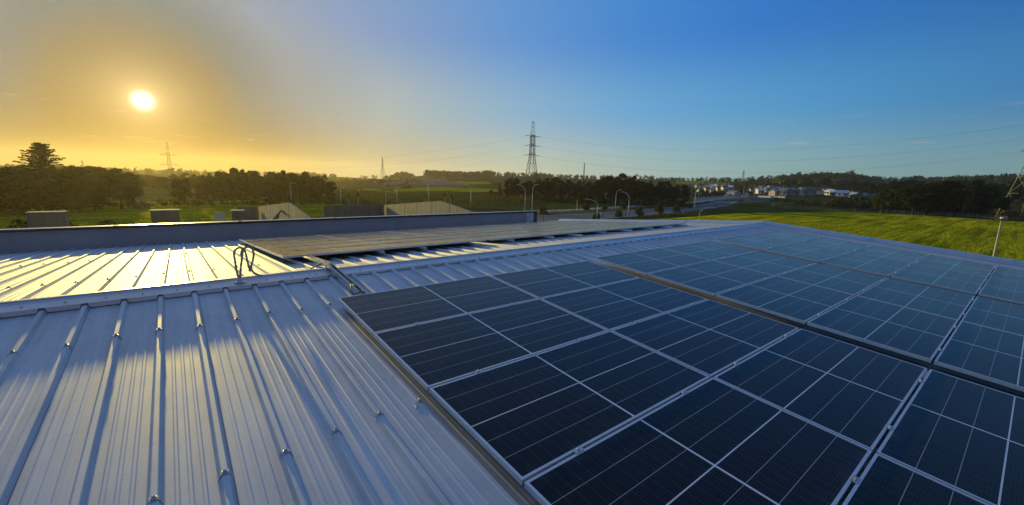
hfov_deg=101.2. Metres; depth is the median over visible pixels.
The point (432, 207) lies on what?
concrete shell
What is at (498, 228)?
solar panel
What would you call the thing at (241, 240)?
solar panel
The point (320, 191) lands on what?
tree
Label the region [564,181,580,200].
tree
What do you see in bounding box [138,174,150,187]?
tree
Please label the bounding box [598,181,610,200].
tree
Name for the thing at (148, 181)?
tree
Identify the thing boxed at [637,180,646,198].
tree
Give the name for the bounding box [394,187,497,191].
meadow
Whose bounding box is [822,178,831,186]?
tree
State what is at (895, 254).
solar panel
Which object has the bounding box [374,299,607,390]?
solar panel
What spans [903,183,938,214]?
tree
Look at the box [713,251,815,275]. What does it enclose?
solar panel
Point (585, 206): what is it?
sapling
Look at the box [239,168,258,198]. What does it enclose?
tree
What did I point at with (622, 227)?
solar panel
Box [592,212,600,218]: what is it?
sapling
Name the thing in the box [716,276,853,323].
solar panel
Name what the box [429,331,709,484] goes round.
solar panel
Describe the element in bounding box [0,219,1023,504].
metal roofed warehouse
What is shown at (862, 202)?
shrub
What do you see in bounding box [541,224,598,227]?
solar panel
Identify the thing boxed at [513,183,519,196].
tree
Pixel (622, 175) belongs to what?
tree
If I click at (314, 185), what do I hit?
tree
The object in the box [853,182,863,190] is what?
tree
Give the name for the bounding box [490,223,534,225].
solar panel
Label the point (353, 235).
solar panel
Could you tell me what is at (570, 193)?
tree
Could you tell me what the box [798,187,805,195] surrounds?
house
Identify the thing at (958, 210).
tree
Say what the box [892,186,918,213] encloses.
tree
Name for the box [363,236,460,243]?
solar panel
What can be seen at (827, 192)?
house
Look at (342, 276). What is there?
cable channel
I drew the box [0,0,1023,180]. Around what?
sky
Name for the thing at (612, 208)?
road
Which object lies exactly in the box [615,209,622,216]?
sapling
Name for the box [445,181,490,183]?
meadow
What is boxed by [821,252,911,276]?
solar panel
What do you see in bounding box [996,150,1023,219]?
transmission pylon
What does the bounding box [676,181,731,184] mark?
meadow
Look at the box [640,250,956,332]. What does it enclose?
mounting rail
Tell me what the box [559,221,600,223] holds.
solar panel
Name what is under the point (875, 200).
tree
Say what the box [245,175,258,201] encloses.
tree
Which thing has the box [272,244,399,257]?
solar panel
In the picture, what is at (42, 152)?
layered conifer
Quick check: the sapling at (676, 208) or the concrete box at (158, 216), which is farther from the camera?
the sapling at (676, 208)
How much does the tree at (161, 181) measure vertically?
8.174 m
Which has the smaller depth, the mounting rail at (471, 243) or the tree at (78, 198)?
the mounting rail at (471, 243)
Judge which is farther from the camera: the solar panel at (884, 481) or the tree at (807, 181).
the tree at (807, 181)
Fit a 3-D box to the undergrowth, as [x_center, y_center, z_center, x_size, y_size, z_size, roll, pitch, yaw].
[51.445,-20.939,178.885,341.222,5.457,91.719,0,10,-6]
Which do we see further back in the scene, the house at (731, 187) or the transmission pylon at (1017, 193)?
the house at (731, 187)
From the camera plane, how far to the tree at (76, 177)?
109.98 m
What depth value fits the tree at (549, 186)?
219.35 m
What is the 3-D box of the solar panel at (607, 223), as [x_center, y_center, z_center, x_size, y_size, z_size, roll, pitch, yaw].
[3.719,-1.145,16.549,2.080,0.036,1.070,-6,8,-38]
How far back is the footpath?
160.20 m
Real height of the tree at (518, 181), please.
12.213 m
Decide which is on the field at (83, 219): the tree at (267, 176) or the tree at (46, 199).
the tree at (46, 199)
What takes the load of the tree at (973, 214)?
on the ground at (153, 194)
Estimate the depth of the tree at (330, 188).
164.87 m
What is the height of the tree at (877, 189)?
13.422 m
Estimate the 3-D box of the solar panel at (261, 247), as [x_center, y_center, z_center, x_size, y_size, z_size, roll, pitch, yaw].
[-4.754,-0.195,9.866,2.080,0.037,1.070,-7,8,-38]
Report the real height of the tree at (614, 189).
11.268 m
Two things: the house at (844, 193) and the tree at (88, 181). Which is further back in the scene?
the house at (844, 193)
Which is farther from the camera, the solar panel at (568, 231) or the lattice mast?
the lattice mast
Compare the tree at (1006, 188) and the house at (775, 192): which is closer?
the tree at (1006, 188)
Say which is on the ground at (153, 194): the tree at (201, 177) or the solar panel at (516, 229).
the tree at (201, 177)
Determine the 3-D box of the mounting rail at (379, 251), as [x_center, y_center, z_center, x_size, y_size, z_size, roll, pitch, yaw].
[-4.555,-0.257,10.615,0.110,0.117,6.934,-6,8,-38]
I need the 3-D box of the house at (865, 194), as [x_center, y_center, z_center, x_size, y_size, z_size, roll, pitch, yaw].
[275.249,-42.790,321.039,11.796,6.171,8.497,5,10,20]
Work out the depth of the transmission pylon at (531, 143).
233.74 m
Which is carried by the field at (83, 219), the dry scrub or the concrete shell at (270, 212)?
the concrete shell at (270, 212)
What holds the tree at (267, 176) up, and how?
on the ground at (153, 194)
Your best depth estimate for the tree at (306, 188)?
152.81 m
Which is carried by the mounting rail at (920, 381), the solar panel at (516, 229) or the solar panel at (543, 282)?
the solar panel at (543, 282)
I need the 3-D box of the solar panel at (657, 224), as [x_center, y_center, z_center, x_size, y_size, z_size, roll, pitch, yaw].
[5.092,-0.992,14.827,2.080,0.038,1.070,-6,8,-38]
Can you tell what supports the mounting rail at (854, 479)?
on the metal roofed warehouse
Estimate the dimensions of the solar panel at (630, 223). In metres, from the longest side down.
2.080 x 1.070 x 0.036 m
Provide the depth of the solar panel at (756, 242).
10.21 m
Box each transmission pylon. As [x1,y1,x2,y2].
[160,142,176,177]
[521,122,540,198]
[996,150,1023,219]
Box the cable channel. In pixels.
[306,256,367,294]
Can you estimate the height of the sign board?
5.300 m
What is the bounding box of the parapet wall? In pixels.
[0,210,537,253]
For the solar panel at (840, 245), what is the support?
on the rail
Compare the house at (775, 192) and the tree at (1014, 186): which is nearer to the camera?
the tree at (1014, 186)
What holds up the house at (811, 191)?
on the ground at (153, 194)
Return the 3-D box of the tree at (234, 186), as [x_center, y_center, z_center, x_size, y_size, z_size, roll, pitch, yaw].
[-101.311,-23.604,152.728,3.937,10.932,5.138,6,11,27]
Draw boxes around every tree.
[0,166,42,209]
[28,166,87,210]
[28,189,65,210]
[43,168,85,191]
[59,166,95,202]
[61,187,94,212]
[82,168,105,195]
[84,193,108,210]
[85,168,103,191]
[86,166,108,196]
[91,172,141,208]
[97,179,121,201]
[101,172,144,198]
[109,168,123,200]
[124,172,146,199]
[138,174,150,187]
[141,175,156,189]
[151,177,171,192]
[170,178,193,204]
[171,176,189,186]
[180,172,197,184]
[191,174,210,194]
[192,178,210,202]
[198,176,219,200]
[204,173,223,199]
[210,172,228,202]
[214,171,234,202]
[225,167,254,197]
[226,172,242,200]
[227,175,250,200]
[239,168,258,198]
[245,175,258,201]
[250,176,267,201]
[259,180,276,198]
[263,172,275,196]
[268,172,286,199]
[273,174,289,200]
[282,179,302,199]
[285,173,302,200]
[291,174,308,199]
[302,175,322,198]
[302,177,310,202]
[304,177,324,200]
[309,176,325,202]
[315,175,326,195]
[322,175,329,197]
[325,181,336,200]
[497,183,502,194]
[503,184,515,197]
[504,177,516,195]
[512,177,521,194]
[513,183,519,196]
[519,182,533,198]
[533,181,541,196]
[538,181,548,198]
[542,182,555,197]
[545,177,558,195]
[554,179,569,197]
[562,179,574,196]
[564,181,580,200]
[573,180,582,198]
[578,185,585,198]
[583,181,592,197]
[587,185,602,201]
[595,176,612,196]
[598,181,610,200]
[608,181,625,203]
[615,173,633,186]
[617,179,631,199]
[625,180,641,203]
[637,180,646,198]
[640,183,656,200]
[646,186,664,201]
[656,181,673,196]
[663,187,678,203]
[674,184,680,198]
[679,190,688,203]
[681,185,690,201]
[781,179,790,184]
[805,178,813,184]
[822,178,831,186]
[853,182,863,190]
[859,182,875,193]
[868,182,885,194]
[871,194,886,211]
[879,194,899,212]
[881,188,908,212]
[885,186,896,194]
[886,180,908,189]
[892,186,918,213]
[897,182,931,214]
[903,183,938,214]
[904,179,924,184]
[909,182,942,215]
[928,182,955,214]
[933,180,960,216]
[941,180,973,215]
[942,179,985,217]
[959,184,999,216]
[975,185,1002,217]
[975,187,1013,218]
[985,182,1006,194]
[996,183,1011,197]
[1003,178,1023,196]
[1010,184,1023,206]
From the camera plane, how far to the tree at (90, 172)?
132.52 m
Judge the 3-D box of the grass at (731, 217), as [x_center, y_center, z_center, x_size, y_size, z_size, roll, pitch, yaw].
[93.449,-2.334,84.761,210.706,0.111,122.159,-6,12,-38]
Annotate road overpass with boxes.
[693,195,784,200]
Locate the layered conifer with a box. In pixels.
[9,142,75,180]
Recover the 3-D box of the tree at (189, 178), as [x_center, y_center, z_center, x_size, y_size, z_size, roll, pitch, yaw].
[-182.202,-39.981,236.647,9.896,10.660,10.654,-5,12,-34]
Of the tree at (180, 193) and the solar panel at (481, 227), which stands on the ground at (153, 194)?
the tree at (180, 193)
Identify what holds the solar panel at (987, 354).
on the mounting rail at (955, 327)
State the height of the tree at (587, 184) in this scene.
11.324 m
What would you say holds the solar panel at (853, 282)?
on the rail
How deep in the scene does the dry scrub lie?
184.11 m
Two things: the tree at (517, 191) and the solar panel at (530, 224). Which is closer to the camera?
the solar panel at (530, 224)
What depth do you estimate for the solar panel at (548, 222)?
19.14 m
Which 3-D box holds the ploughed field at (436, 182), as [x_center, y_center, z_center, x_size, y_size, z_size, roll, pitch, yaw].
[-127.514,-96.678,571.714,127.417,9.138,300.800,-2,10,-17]
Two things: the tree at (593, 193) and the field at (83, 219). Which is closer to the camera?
the field at (83, 219)
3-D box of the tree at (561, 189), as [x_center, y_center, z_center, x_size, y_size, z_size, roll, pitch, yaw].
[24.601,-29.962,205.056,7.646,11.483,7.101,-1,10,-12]
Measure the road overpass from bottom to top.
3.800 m
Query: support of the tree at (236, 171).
on the ground at (153, 194)
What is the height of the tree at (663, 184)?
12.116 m
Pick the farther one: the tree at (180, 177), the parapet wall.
the tree at (180, 177)
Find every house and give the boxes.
[720,186,728,192]
[726,190,740,196]
[728,185,734,190]
[741,191,750,196]
[755,188,764,193]
[768,189,780,195]
[778,188,789,195]
[789,188,799,195]
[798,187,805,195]
[806,188,817,195]
[824,189,834,194]
[834,190,850,196]
[861,192,874,197]
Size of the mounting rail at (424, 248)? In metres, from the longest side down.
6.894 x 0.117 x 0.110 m
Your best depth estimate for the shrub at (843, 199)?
214.97 m
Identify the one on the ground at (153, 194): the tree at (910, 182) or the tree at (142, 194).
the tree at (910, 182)
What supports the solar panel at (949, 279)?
on the rail
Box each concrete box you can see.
[25,211,69,227]
[150,209,180,223]
[230,209,245,220]
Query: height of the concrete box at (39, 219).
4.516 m
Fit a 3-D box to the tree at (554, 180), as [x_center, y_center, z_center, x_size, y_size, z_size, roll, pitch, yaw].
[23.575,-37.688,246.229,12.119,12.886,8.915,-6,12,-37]
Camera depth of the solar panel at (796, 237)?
11.59 m
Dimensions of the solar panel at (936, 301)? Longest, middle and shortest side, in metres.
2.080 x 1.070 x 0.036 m
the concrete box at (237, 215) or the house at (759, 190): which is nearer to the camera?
the concrete box at (237, 215)
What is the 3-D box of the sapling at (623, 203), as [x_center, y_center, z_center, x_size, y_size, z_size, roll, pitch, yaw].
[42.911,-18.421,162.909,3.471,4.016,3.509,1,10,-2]
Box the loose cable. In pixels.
[350,284,362,294]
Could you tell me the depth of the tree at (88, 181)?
111.90 m
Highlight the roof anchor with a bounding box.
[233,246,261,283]
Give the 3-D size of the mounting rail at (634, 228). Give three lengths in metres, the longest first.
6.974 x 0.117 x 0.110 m
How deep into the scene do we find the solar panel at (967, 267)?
9.11 m
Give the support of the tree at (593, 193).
on the ground at (153, 194)
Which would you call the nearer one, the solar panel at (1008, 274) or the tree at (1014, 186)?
the solar panel at (1008, 274)
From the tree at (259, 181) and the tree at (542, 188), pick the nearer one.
the tree at (259, 181)
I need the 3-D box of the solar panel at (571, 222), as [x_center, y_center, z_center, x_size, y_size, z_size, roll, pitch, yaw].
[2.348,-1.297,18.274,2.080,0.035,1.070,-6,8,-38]
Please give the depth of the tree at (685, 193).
207.24 m
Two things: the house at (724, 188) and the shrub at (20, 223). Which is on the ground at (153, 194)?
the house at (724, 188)
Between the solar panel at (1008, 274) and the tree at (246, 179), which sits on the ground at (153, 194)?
the tree at (246, 179)
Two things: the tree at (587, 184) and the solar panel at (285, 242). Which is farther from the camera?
the tree at (587, 184)
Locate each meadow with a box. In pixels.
[348,189,395,192]
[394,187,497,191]
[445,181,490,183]
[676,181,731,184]
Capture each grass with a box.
[649,212,1023,260]
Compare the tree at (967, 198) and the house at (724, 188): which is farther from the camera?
the house at (724, 188)
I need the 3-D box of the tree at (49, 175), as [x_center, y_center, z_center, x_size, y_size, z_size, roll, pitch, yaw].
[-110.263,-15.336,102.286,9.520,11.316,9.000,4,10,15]
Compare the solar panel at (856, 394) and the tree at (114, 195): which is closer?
the solar panel at (856, 394)
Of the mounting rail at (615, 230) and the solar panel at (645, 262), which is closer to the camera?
the solar panel at (645, 262)
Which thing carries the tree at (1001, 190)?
on the ground at (153, 194)
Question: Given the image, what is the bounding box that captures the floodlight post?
[992,217,1007,255]
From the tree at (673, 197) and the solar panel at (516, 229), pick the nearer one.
the solar panel at (516, 229)
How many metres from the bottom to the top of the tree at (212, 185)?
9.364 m
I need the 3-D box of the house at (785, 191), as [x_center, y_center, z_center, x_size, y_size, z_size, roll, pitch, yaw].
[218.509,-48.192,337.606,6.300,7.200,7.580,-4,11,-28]
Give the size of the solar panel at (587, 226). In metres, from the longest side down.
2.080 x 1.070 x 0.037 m
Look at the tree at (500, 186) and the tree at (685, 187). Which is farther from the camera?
the tree at (500, 186)
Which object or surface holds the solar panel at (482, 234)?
on the mounting rail at (511, 240)
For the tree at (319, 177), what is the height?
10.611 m
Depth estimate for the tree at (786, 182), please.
454.27 m
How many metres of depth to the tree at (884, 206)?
177.26 m
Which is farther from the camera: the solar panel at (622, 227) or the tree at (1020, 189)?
the tree at (1020, 189)
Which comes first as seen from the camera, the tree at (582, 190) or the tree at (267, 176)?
the tree at (267, 176)
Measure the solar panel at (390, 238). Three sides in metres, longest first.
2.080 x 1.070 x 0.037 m
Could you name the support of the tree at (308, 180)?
on the ground at (153, 194)
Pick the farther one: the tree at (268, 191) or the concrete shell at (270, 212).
the tree at (268, 191)
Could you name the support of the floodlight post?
on the ground at (153, 194)
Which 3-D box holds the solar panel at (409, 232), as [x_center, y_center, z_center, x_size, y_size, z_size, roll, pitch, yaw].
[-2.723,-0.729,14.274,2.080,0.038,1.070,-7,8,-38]
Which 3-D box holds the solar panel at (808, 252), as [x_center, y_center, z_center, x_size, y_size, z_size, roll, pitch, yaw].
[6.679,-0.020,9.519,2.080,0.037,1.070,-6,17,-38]
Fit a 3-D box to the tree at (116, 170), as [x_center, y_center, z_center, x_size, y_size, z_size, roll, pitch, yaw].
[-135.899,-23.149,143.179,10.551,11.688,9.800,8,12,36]
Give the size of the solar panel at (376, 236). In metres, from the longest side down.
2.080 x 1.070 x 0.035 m
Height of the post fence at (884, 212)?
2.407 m
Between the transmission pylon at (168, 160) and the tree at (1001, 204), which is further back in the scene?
the transmission pylon at (168, 160)
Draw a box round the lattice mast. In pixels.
[380,158,385,178]
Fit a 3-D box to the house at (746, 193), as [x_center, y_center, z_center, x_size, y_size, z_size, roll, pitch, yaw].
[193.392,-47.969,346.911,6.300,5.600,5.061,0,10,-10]
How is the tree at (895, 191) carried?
on the ground at (153, 194)
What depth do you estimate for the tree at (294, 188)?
148.39 m
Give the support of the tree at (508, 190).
on the ground at (153, 194)
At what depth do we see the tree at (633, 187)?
204.07 m
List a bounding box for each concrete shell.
[237,203,310,219]
[323,201,475,217]
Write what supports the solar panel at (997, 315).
on the rail
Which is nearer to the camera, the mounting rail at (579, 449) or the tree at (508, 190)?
the mounting rail at (579, 449)
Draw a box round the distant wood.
[0,163,1023,184]
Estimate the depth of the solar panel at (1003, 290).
7.11 m
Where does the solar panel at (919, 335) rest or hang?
on the mounting rail at (939, 351)
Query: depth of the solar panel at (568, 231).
12.00 m
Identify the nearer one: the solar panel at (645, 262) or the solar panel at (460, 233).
the solar panel at (645, 262)
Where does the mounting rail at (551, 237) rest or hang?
on the metal roofed warehouse
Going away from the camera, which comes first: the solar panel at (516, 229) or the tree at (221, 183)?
the solar panel at (516, 229)
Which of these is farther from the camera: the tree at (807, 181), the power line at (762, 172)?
the tree at (807, 181)
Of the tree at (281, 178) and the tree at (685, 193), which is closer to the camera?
the tree at (281, 178)
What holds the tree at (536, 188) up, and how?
on the ground at (153, 194)
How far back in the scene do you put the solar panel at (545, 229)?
12.97 m
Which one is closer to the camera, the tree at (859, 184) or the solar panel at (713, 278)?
the solar panel at (713, 278)
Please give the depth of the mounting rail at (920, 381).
3.78 m
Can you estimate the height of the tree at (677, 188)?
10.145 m
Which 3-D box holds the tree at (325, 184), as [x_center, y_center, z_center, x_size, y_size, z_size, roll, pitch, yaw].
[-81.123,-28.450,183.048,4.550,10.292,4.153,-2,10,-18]
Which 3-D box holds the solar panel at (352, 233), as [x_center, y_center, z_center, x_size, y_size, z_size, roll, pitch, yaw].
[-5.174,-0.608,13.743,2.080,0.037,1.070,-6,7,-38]
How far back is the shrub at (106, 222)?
73.39 m
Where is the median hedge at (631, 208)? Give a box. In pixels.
[540,199,743,214]
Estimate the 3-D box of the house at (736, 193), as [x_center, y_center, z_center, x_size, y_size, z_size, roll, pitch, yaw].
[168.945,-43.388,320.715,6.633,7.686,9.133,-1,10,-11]
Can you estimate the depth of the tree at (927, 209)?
163.98 m
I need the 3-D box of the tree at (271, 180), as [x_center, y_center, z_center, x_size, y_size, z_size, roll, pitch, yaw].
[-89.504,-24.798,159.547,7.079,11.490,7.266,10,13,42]
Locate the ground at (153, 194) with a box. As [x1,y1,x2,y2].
[106,173,1023,221]
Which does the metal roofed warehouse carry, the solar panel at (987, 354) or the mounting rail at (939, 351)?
the mounting rail at (939, 351)
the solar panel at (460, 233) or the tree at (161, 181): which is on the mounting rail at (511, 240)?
the solar panel at (460, 233)
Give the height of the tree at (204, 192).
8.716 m
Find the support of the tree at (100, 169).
on the ground at (153, 194)
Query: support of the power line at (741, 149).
hanging from the transmission pylon at (1017, 193)
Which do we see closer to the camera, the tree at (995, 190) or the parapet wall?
the parapet wall
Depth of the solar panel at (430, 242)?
9.29 m
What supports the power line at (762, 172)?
hanging from the transmission pylon at (1017, 193)
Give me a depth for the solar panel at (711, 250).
8.88 m
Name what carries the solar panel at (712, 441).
on the mounting rail at (579, 449)
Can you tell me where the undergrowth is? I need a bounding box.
[122,193,1023,218]
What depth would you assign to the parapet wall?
13.73 m
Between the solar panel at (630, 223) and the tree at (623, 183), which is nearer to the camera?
the solar panel at (630, 223)
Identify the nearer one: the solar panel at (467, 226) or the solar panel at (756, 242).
the solar panel at (756, 242)
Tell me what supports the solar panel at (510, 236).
on the mounting rail at (511, 240)
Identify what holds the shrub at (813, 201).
on the ground at (153, 194)
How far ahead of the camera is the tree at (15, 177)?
99.21 m
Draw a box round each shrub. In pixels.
[6,218,27,228]
[94,220,117,225]
[807,198,820,204]
[824,198,845,207]
[837,197,852,201]
[843,194,874,209]
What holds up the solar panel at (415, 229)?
on the mounting rail at (511, 240)
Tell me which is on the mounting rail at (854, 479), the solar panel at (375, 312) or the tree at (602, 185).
the solar panel at (375, 312)
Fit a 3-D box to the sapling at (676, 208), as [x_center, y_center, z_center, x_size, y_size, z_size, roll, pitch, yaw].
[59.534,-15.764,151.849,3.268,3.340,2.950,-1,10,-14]
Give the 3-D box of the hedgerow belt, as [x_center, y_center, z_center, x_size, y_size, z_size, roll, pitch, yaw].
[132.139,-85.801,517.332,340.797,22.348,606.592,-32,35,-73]
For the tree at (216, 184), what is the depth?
156.00 m
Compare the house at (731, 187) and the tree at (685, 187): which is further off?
the house at (731, 187)
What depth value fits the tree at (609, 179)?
231.73 m
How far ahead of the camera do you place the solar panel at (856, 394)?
3.62 m
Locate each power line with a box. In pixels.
[530,154,1005,172]
[533,128,1001,149]
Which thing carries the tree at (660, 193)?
on the ground at (153, 194)
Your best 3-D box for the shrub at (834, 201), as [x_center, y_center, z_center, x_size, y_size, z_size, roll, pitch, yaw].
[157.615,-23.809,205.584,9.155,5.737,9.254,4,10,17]
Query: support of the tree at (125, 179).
on the field at (83, 219)
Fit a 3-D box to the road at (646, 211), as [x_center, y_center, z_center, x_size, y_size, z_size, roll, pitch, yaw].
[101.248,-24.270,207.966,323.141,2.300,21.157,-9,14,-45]
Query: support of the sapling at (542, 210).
on the ground at (153, 194)
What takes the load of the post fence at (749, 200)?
on the ground at (153, 194)
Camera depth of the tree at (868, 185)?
321.75 m
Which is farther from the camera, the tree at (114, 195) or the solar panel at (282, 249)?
the tree at (114, 195)
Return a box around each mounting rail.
[308,236,384,253]
[350,236,426,249]
[391,233,481,245]
[413,322,583,453]
[455,229,553,238]
[458,234,514,241]
[476,228,582,236]
[509,303,860,491]
[526,225,631,231]
[531,223,652,229]
[563,292,893,437]
[602,255,942,356]
[621,280,923,388]
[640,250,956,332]
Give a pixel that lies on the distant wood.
(1006, 177)
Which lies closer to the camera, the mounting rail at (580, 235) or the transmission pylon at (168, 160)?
the mounting rail at (580, 235)
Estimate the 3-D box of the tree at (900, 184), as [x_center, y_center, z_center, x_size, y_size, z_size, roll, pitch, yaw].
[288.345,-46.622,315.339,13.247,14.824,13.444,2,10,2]
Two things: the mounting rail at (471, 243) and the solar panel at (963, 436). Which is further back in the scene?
the mounting rail at (471, 243)
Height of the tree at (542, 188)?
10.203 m
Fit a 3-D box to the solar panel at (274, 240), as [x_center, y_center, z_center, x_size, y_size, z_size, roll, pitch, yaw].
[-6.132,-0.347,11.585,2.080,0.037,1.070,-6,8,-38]
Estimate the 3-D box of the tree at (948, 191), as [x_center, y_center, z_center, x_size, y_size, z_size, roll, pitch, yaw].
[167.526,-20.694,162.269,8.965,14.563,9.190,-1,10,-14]
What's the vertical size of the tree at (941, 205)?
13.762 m
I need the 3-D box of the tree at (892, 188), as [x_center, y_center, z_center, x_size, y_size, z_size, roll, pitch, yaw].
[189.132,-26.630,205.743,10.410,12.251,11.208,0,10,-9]
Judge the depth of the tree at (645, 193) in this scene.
193.42 m
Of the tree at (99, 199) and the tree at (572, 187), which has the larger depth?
the tree at (572, 187)
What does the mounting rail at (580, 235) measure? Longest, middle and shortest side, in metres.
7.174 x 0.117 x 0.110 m
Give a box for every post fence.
[543,199,751,221]
[772,203,1007,218]
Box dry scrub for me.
[339,188,531,205]
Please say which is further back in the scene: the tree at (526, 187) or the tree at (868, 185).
the tree at (868, 185)
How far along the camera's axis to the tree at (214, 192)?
140.25 m
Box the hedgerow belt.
[341,175,1001,198]
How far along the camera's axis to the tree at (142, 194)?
142.22 m
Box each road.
[537,200,747,212]
[537,200,775,221]
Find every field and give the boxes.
[0,200,340,228]
[364,178,467,186]
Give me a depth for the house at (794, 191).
334.28 m
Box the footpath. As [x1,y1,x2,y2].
[502,201,701,211]
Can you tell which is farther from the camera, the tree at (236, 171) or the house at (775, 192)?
the house at (775, 192)
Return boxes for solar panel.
[238,235,319,241]
[243,236,333,243]
[248,238,346,246]
[255,239,361,249]
[262,242,377,253]
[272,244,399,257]
[320,231,385,235]
[326,232,401,237]
[338,233,420,238]
[338,275,538,335]
[348,235,436,241]
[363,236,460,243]
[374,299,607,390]
[383,228,449,231]
[383,238,485,247]
[396,229,464,233]
[411,229,481,234]
[427,230,503,235]
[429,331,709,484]
[442,225,489,228]
[446,231,527,237]
[451,226,511,228]
[468,232,556,239]
[471,226,526,229]
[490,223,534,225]
[490,261,639,298]
[491,227,554,230]
[502,223,556,225]
[510,228,579,231]
[519,224,570,226]
[524,378,871,504]
[529,221,567,222]
[533,229,607,234]
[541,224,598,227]
[541,278,707,330]
[552,221,590,223]
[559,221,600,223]
[560,225,619,228]
[584,225,651,229]
[586,222,628,224]
[594,248,710,275]
[601,222,658,224]
[611,299,798,377]
[632,222,685,226]
[647,261,773,295]
[663,241,756,260]
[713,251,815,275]
[713,328,926,453]
[714,234,795,250]
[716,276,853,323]
[753,230,822,242]
[763,243,848,262]
[777,263,886,295]
[798,237,871,252]
[807,296,958,362]
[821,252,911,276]
[842,453,988,504]
[852,245,928,263]
[856,278,974,321]
[876,369,1023,504]
[891,264,986,294]
[914,255,994,277]
[934,321,1023,391]
[961,296,1023,335]
[978,278,1023,304]
[989,266,1023,283]
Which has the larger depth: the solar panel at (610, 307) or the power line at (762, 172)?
the power line at (762, 172)
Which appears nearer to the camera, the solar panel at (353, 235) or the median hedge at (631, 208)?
the solar panel at (353, 235)
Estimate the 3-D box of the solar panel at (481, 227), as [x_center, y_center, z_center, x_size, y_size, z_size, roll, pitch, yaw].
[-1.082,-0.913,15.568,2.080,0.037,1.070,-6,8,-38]
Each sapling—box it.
[538,206,547,213]
[582,203,589,209]
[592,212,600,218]
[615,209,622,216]
[618,200,626,208]
[635,207,644,215]
[654,204,663,213]
[671,205,680,211]
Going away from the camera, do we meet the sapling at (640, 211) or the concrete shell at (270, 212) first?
the concrete shell at (270, 212)
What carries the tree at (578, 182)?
on the ground at (153, 194)
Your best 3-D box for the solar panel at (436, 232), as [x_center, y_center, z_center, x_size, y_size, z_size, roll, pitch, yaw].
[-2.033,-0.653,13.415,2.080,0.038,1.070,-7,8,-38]
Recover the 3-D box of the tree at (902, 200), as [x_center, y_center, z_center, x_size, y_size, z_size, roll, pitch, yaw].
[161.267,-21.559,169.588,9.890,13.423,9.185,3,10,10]
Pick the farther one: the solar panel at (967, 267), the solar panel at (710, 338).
the solar panel at (967, 267)
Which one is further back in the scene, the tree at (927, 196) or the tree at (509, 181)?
the tree at (509, 181)
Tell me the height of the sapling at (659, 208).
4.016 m
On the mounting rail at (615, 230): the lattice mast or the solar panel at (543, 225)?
the solar panel at (543, 225)
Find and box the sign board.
[214,213,225,220]
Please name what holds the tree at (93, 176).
on the field at (83, 219)
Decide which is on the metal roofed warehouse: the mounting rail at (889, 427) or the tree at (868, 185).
the mounting rail at (889, 427)
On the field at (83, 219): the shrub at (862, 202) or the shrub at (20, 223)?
the shrub at (20, 223)
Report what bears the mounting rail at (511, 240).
on the metal roofed warehouse
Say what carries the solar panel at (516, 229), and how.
on the rail
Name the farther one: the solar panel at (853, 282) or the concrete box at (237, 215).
the concrete box at (237, 215)
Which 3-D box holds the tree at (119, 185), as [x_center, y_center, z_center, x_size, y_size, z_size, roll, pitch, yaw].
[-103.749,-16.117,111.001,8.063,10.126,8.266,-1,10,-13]
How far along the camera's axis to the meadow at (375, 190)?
305.46 m
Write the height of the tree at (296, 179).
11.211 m
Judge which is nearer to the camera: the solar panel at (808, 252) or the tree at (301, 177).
the solar panel at (808, 252)

